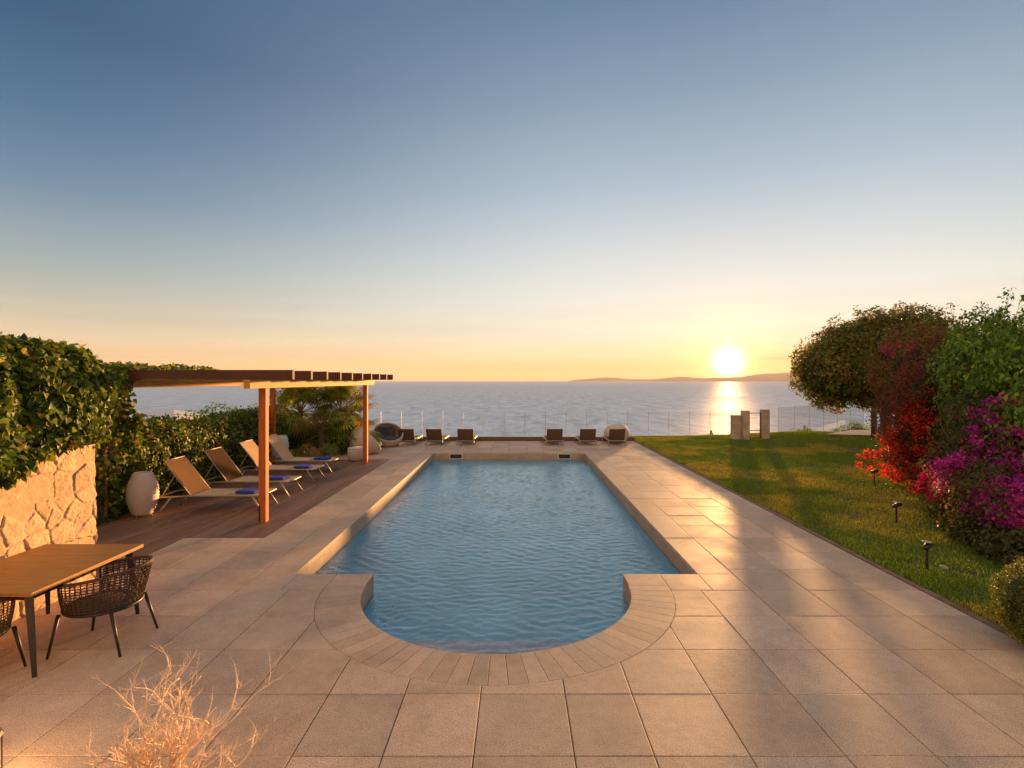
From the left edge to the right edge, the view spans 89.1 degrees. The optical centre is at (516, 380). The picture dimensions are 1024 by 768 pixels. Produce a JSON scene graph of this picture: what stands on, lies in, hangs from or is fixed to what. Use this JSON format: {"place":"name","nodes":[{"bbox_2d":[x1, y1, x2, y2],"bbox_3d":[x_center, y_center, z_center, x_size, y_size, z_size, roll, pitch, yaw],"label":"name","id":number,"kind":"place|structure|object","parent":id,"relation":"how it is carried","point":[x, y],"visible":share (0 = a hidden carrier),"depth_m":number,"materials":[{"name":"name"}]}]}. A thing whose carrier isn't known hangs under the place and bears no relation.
{"place":"outdoors","nodes":[
{"label":"outdoors","id":0,"kind":"place"},
{"bbox_2d":[0,727,3,767],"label":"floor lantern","id":1,"kind":"object","parent":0,"point":[1,732],"visible":1,"depth_m":3.35,"materials":[{"name":"metal"}]},
{"bbox_2d":[126,381,893,435],"bbox_3d":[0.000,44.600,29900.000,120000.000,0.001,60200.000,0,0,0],"label":"sea","id":2,"kind":"structure","parent":0,"point":[500,408],"depth_m":925.64,"materials":[{"name":"liquid"}]},
{"bbox_2d":[0,441,1023,767],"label":"paving","id":3,"kind":"structure","parent":0,"point":[760,637],"depth_m":4.71,"materials":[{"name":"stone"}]},
{"bbox_2d":[0,597,26,666],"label":"woven armchair","id":4,"kind":"object","parent":3,"relation":"on","point":[5,625],"visible":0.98,"depth_m":4.60,"materials":[{"name":"wicker"}]},
{"bbox_2d":[0,444,97,621],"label":"stone wall","id":5,"kind":"structure","parent":3,"relation":"on","point":[50,502],"depth_m":6.08,"materials":[{"name":"stone"}]},
{"bbox_2d":[0,331,119,491],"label":"ivy mass","id":6,"kind":"object","parent":5,"relation":"on","point":[59,398],"visible":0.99,"depth_m":5.82,"materials":[{"name":"green plant"}]},
{"bbox_2d":[0,544,142,677],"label":"dining table","id":7,"kind":"object","parent":3,"relation":"on","point":[28,576],"visible":0.98,"depth_m":5.14,"materials":[{"name":"brown wood"}]},
{"bbox_2d":[45,555,158,659],"bbox_3d":[-4.039,2.199,5.154,0.764,0.805,0.723,0,0,-4],"label":"woven armchair","id":8,"kind":"object","parent":3,"relation":"on","point":[103,601],"visible":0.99,"depth_m":4.95,"materials":[{"name":"brown wicker"}]},
{"bbox_2d":[67,641,301,767],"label":"dry branches","id":9,"kind":"object","parent":3,"relation":"on","point":[152,759],"visible":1,"depth_m":3.01,"materials":[{"name":"plant"}]},
{"bbox_2d":[276,386,337,453],"bbox_3d":[-7.697,1.188,18.438,2.703,2.823,2.725,0,0,0],"label":"fan palm","id":10,"kind":"object","parent":3,"relation":"on","point":[288,395],"visible":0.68,"depth_m":18.02,"materials":[{"name":"green plant"}]},
{"bbox_2d":[292,405,349,456],"bbox_3d":[-6.734,1.837,17.947,1.980,2.058,2.061,0,0,0],"label":"fan palm","id":11,"kind":"object","parent":3,"relation":"on","point":[320,450],"visible":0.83,"depth_m":17.57,"materials":[{"name":"green plant"}]},
{"bbox_2d":[280,410,362,454],"bbox_3d":[-6.924,1.864,18.349,3.521,1.604,1.930,0,0,0],"label":"undergrowth shrub","id":12,"kind":"object","parent":3,"relation":"on","point":[297,444],"visible":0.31,"depth_m":18.09,"materials":[{"name":"green plant"}]},
{"bbox_2d":[304,385,380,451],"bbox_3d":[-6.256,1.212,18.865,2.669,2.777,2.856,0,0,43],"label":"fan palm","id":13,"kind":"object","parent":3,"relation":"on","point":[340,394],"visible":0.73,"depth_m":18.38,"materials":[{"name":"green plant"}]},
{"bbox_2d":[335,404,381,439],"bbox_3d":[-6.153,1.766,19.377,2.184,1.946,2.057,0,0,-40],"label":"fan palm","id":14,"kind":"object","parent":3,"relation":"on","point":[352,410],"visible":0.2,"depth_m":19.18,"materials":[{"name":"green plant"}]},
{"bbox_2d":[349,426,381,453],"bbox_3d":[-5.411,2.111,18.576,1.212,0.973,1.271,0,0,0],"label":"round daybed","id":15,"kind":"object","parent":3,"relation":"on","point":[374,445],"visible":0.63,"depth_m":18.07,"materials":[{"name":"wicker"}]},
{"bbox_2d":[372,422,403,446],"bbox_3d":[-5.124,2.138,20.611,1.240,0.920,1.218,0,0,0],"label":"round daybed","id":16,"kind":"object","parent":3,"relation":"on","point":[388,432],"visible":0.75,"depth_m":20.62,"materials":[{"name":"wicker"}]},
{"bbox_2d":[398,429,422,445],"bbox_3d":[-4.379,2.262,21.400,0.711,0.679,1.536,0,0,3],"label":"lounger","id":17,"kind":"object","parent":3,"relation":"on","point":[409,436],"visible":0.81,"depth_m":20.75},
{"bbox_2d":[425,429,448,445],"bbox_3d":[-3.260,2.262,21.399,0.711,0.679,1.536,0,0,4],"label":"lounger","id":18,"kind":"object","parent":3,"relation":"on","point":[434,435],"visible":1,"depth_m":20.75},
{"bbox_2d":[457,429,476,444],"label":"lounger","id":19,"kind":"object","parent":3,"relation":"on","point":[466,435],"visible":1,"depth_m":20.74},
{"bbox_2d":[542,429,562,444],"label":"lounger","id":20,"kind":"object","parent":3,"relation":"on","point":[554,435],"visible":1,"depth_m":20.75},
{"bbox_2d":[574,429,596,445],"bbox_3d":[2.801,2.262,21.400,0.711,0.679,1.536,0,0,-2],"label":"lounger","id":21,"kind":"object","parent":3,"relation":"on","point":[587,435],"visible":1,"depth_m":20.75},
{"bbox_2d":[602,429,625,445],"bbox_3d":[3.970,2.262,21.400,0.711,0.679,1.536,0,0,-2],"label":"lounger","id":22,"kind":"object","parent":3,"relation":"on","point":[616,435],"visible":1,"depth_m":20.75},
{"bbox_2d":[604,424,628,442],"bbox_3d":[4.193,2.206,21.881,1.040,0.784,1.002,0,0,0],"label":"round daybed","id":23,"kind":"object","parent":3,"relation":"on","point":[613,426],"visible":0.5,"depth_m":21.61,"materials":[{"name":"wicker"}]},
{"bbox_2d":[422,436,601,436],"bbox_3d":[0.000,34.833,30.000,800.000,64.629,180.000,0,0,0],"label":"ground","id":24,"kind":"structure","parent":0,"point":[513,436],"depth_m":25.50,"materials":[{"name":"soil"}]},
{"bbox_2d":[131,410,207,422],"bbox_3d":[-22.970,5.260,34.250,3.600,6.680,4.100,0,0,0],"label":"rock","id":25,"kind":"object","parent":24,"relation":"on","point":[160,413],"depth_m":33.60,"materials":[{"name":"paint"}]},
{"bbox_2d":[176,388,305,423],"bbox_3d":[-9.428,1.480,17.854,2.597,2.388,5.942,0,0,13],"label":"slope bush","id":26,"kind":"object","parent":24,"relation":"on","point":[203,412],"visible":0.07,"depth_m":16.57,"materials":[{"name":"green plant"}]},
{"bbox_2d":[300,453,693,656],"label":"swimming pool","id":27,"kind":"structure","parent":24,"relation":"in","point":[490,554],"depth_m":8.47,"materials":[{"name":"liquid"}]},
{"bbox_2d":[449,454,462,458],"bbox_3d":[-2.190,2.730,18.689,0.480,0.200,0.023,0,0,0],"label":"pool skimmer","id":28,"kind":"object","parent":27,"relation":"attached to","point":[455,456],"visible":1,"depth_m":18.69,"materials":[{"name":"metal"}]},
{"bbox_2d":[558,454,570,458],"bbox_3d":[1.710,2.730,18.689,0.480,0.200,0.023,0,0,0],"label":"pool skimmer","id":29,"kind":"object","parent":27,"relation":"attached to","point":[564,456],"visible":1,"depth_m":18.69,"materials":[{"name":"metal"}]},
{"bbox_2d":[416,437,634,440],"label":"terrace kerb","id":30,"kind":"structure","parent":24,"relation":"on","point":[520,439],"depth_m":22.30,"materials":[{"name":"stone"}]},
{"bbox_2d":[401,411,689,438],"bbox_3d":[1.250,2.022,22.750,14.480,1.371,0.080,0,0,0],"label":"glass fence","id":31,"kind":"object","parent":24,"relation":"on","point":[586,423],"visible":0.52,"depth_m":22.74,"materials":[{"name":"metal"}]},
{"bbox_2d":[792,425,811,430],"bbox_3d":[16.655,3.476,30.018,2.845,1.795,2.332,0,0,0],"label":"coastal scrub","id":32,"kind":"object","parent":24,"relation":"on","point":[805,429],"visible":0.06,"depth_m":29.97,"materials":[{"name":"green plant"}]},
{"bbox_2d":[778,406,863,433],"bbox_3d":[13.990,1.906,24.365,7.137,1.500,0.182,0,0,-23],"label":"glass fence","id":33,"kind":"object","parent":24,"relation":"on","point":[823,420],"visible":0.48,"depth_m":24.59,"materials":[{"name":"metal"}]},
{"bbox_2d":[634,441,1023,643],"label":"lawn edging","id":34,"kind":"object","parent":24,"relation":"on","point":[946,601],"visible":0.48,"depth_m":7.30,"materials":[{"name":"rusted metal"}]},
{"bbox_2d":[832,420,870,431],"bbox_3d":[20.340,3.217,30.950,3.076,1.678,2.630,0,0,0],"label":"coastal scrub","id":35,"kind":"object","parent":24,"relation":"on","point":[857,424],"visible":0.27,"depth_m":30.97,"materials":[{"name":"green plant"}]},
{"bbox_2d":[0,0,1023,380],"label":"sky","id":36,"kind":"structure","parent":0,"point":[407,190],"materials":[{"name":"blue"}]},
{"bbox_2d":[571,372,798,380],"bbox_3d":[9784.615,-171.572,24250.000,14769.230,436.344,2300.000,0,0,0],"label":"island","id":37,"kind":"structure","parent":0,"point":[773,377],"depth_m":23576.51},
{"bbox_2d":[629,431,1023,630],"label":"lawn","id":38,"kind":"structure","parent":0,"point":[920,563],"depth_m":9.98,"materials":[{"name":"plant"}]},
{"bbox_2d":[730,409,769,439],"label":"garden gate","id":39,"kind":"structure","parent":38,"relation":"on","point":[739,426],"depth_m":21.94,"materials":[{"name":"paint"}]},
{"bbox_2d":[871,410,876,437],"bbox_3d":[14.756,1.600,21.500,0.203,1.800,0.203,0,0,22],"label":"trunk","id":40,"kind":"object","parent":38,"relation":"on","point":[873,432],"visible":0.19,"depth_m":21.42,"materials":[{"name":"brown plant"}]},
{"bbox_2d":[871,468,878,484],"bbox_3d":[8.753,2.355,12.727,0.160,0.393,0.120,0,0,11],"label":"garden spotlight","id":41,"kind":"object","parent":38,"relation":"on","point":[874,471],"visible":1,"depth_m":12.71,"materials":[{"name":"metal"}]},
{"bbox_2d":[787,300,964,439],"bbox_3d":[14.160,-0.294,20.548,6.633,5.715,5.599,0,0,0],"label":"round tree","id":42,"kind":"object","parent":38,"relation":"on","point":[829,368],"visible":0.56,"depth_m":19.48,"materials":[{"name":"green plant"}]},
{"bbox_2d":[892,501,901,523],"bbox_3d":[6.838,2.377,9.361,0.160,0.393,0.120,0,0,-11],"label":"garden spotlight","id":43,"kind":"object","parent":38,"relation":"on","point":[896,504],"visible":0.98,"depth_m":9.35,"materials":[{"name":"metal"}]},
{"bbox_2d":[854,445,972,509],"bbox_3d":[9.186,2.070,12.148,2.140,1.104,4.658,0,0,31],"label":"orange bougainvillea","id":44,"kind":"object","parent":38,"relation":"on","point":[900,479],"visible":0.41,"depth_m":12.44,"materials":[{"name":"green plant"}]},
{"bbox_2d":[872,359,967,484],"bbox_3d":[9.598,1.047,12.158,2.269,3.123,2.184,0,0,32],"label":"red bougainvillea","id":45,"kind":"object","parent":38,"relation":"on","point":[914,416],"visible":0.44,"depth_m":12.06,"materials":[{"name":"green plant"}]},
{"bbox_2d":[922,540,933,570],"bbox_3d":[5.587,2.383,7.078,0.160,0.393,0.120,0,0,-29],"label":"garden spotlight","id":46,"kind":"object","parent":38,"relation":"on","point":[927,545],"visible":0.98,"depth_m":7.06,"materials":[{"name":"metal"}]},
{"bbox_2d":[863,299,1023,462],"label":"maroon shrub","id":47,"kind":"object","parent":38,"relation":"on","point":[919,355],"visible":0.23,"depth_m":14.15,"materials":[{"name":"red plant"}]},
{"bbox_2d":[939,565,948,569],"bbox_3d":[5.839,2.559,7.111,0.096,0.057,0.108,0,0,0],"label":"rock","id":48,"kind":"object","parent":38,"relation":"on","point":[943,567],"visible":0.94,"depth_m":7.08,"materials":[{"name":"grey stone"}]},
{"bbox_2d":[913,387,1023,548],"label":"magenta bougainvillea","id":49,"kind":"object","parent":38,"relation":"on","point":[1000,497],"visible":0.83,"depth_m":8.70,"materials":[{"name":"purple plant"}]},
{"bbox_2d":[920,495,1023,568],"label":"ground shrub","id":50,"kind":"object","parent":38,"relation":"on","point":[1004,544],"visible":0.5,"depth_m":7.70,"materials":[{"name":"green plant"}]},
{"bbox_2d":[921,287,1023,489],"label":"climber hedge","id":51,"kind":"object","parent":38,"relation":"on","point":[991,357],"visible":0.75,"depth_m":10.26,"materials":[{"name":"green plant"}]},
{"bbox_2d":[986,556,1023,642],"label":"rounded bush","id":52,"kind":"object","parent":38,"relation":"on","point":[1009,602],"visible":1,"depth_m":5.03,"materials":[{"name":"green plant"}]},
{"bbox_2d":[827,430,897,436],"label":"path","id":53,"kind":"structure","parent":0,"point":[858,432],"depth_m":22.54,"materials":[{"name":"beige stone"}]},
{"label":"deck bed","id":54,"kind":"structure","parent":0,"visible":0},
{"bbox_2d":[95,460,387,578],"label":"wood deck","id":55,"kind":"structure","parent":54,"relation":"on","point":[173,521],"depth_m":10.25,"materials":[{"name":"brown wood"}]},
{"bbox_2d":[125,471,159,517],"bbox_3d":[-7.161,2.176,9.950,0.540,0.850,0.540,0,0,0],"label":"vase","id":56,"kind":"object","parent":55,"relation":"on","point":[142,491],"visible":1,"depth_m":9.78,"materials":[{"name":"ceramic"}]},
{"bbox_2d":[103,405,290,513],"bbox_3d":[-8.232,1.699,12.396,1.513,1.950,10.136,0,0,0],"label":"ivy hedge","id":57,"kind":"object","parent":55,"relation":"on","point":[167,438],"visible":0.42,"depth_m":12.56,"materials":[{"name":"green plant"}]},
{"bbox_2d":[158,456,277,512],"bbox_3d":[-6.022,2.084,10.530,2.048,1.033,0.722,0,0,-1],"label":"sun lounger","id":58,"kind":"object","parent":55,"relation":"on","point":[184,470],"visible":0.88,"depth_m":10.45,"materials":[{"name":"fabric"}]},
{"bbox_2d":[235,488,258,493],"bbox_3d":[-5.411,2.229,10.510,0.402,0.056,0.320,0,0,5],"label":"folded towel","id":59,"kind":"object","parent":58,"relation":"on","point":[248,491],"visible":0.79,"depth_m":10.40,"materials":[{"name":"blue fabric"}]},
{"bbox_2d":[97,370,393,522],"bbox_3d":[-6.165,1.208,13.000,4.470,2.785,7.900,0,0,0],"label":"pergola","id":60,"kind":"object","parent":55,"relation":"on","point":[263,381],"visible":0.79,"depth_m":9.62,"materials":[{"name":"brown wood"}]},
{"bbox_2d":[95,361,218,525],"bbox_3d":[-7.291,1.160,10.205,1.664,3.122,2.787,0,0,0],"label":"climbing vine","id":61,"kind":"object","parent":60,"relation":"attached to","point":[124,428],"visible":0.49,"depth_m":9.80,"materials":[{"name":"green plant"}]},
{"bbox_2d":[204,447,301,496],"bbox_3d":[-6.092,2.084,11.950,2.048,1.033,0.722,0,0,1],"label":"sun lounger","id":62,"kind":"object","parent":55,"relation":"on","point":[224,463],"visible":0.86,"depth_m":11.88,"materials":[{"name":"fabric"}]},
{"bbox_2d":[269,475,289,479],"bbox_3d":[-5.481,2.229,11.930,0.402,0.056,0.320,0,0,3],"label":"folded towel","id":63,"kind":"object","parent":62,"relation":"on","point":[278,477],"visible":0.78,"depth_m":11.82,"materials":[{"name":"blue fabric"}]},
{"bbox_2d":[270,435,288,462],"bbox_3d":[-7.499,2.167,16.400,0.570,0.854,0.570,0,0,0],"label":"tall planter","id":64,"kind":"object","parent":55,"relation":"on","point":[284,439],"visible":0.48,"depth_m":16.22,"materials":[{"name":"ceramic"}]},
{"bbox_2d":[238,439,324,482],"bbox_3d":[-6.142,2.084,13.520,2.048,1.033,0.722,0,0,-1],"label":"sun lounger","id":65,"kind":"object","parent":55,"relation":"on","point":[251,447],"visible":0.75,"depth_m":13.43,"materials":[{"name":"fabric"}]},
{"bbox_2d":[294,464,313,467],"bbox_3d":[-5.531,2.229,13.500,0.402,0.056,0.320,0,0,1],"label":"folded towel","id":66,"kind":"object","parent":65,"relation":"on","point":[304,466],"visible":1,"depth_m":13.46,"materials":[{"name":"blue fabric"}]},
{"bbox_2d":[269,434,340,472],"bbox_3d":[-6.192,2.084,14.950,2.048,1.033,0.722,0,0,1],"label":"sun lounger","id":67,"kind":"object","parent":55,"relation":"on","point":[280,447],"visible":0.8,"depth_m":14.91,"materials":[{"name":"fabric"}]},
{"bbox_2d":[313,456,330,459],"bbox_3d":[-5.581,2.229,14.930,0.402,0.056,0.320,0,0,3],"label":"folded towel","id":68,"kind":"object","parent":67,"relation":"on","point":[322,458],"visible":1,"depth_m":14.86,"materials":[{"name":"blue fabric"}]},
{"bbox_2d":[347,446,362,460],"bbox_3d":[-5.224,2.384,16.900,0.550,0.428,0.550,0,0,0],"label":"round stool","id":69,"kind":"object","parent":55,"relation":"on","point":[355,453],"visible":0.85,"depth_m":16.68,"materials":[{"name":"fabric"}]}
]}

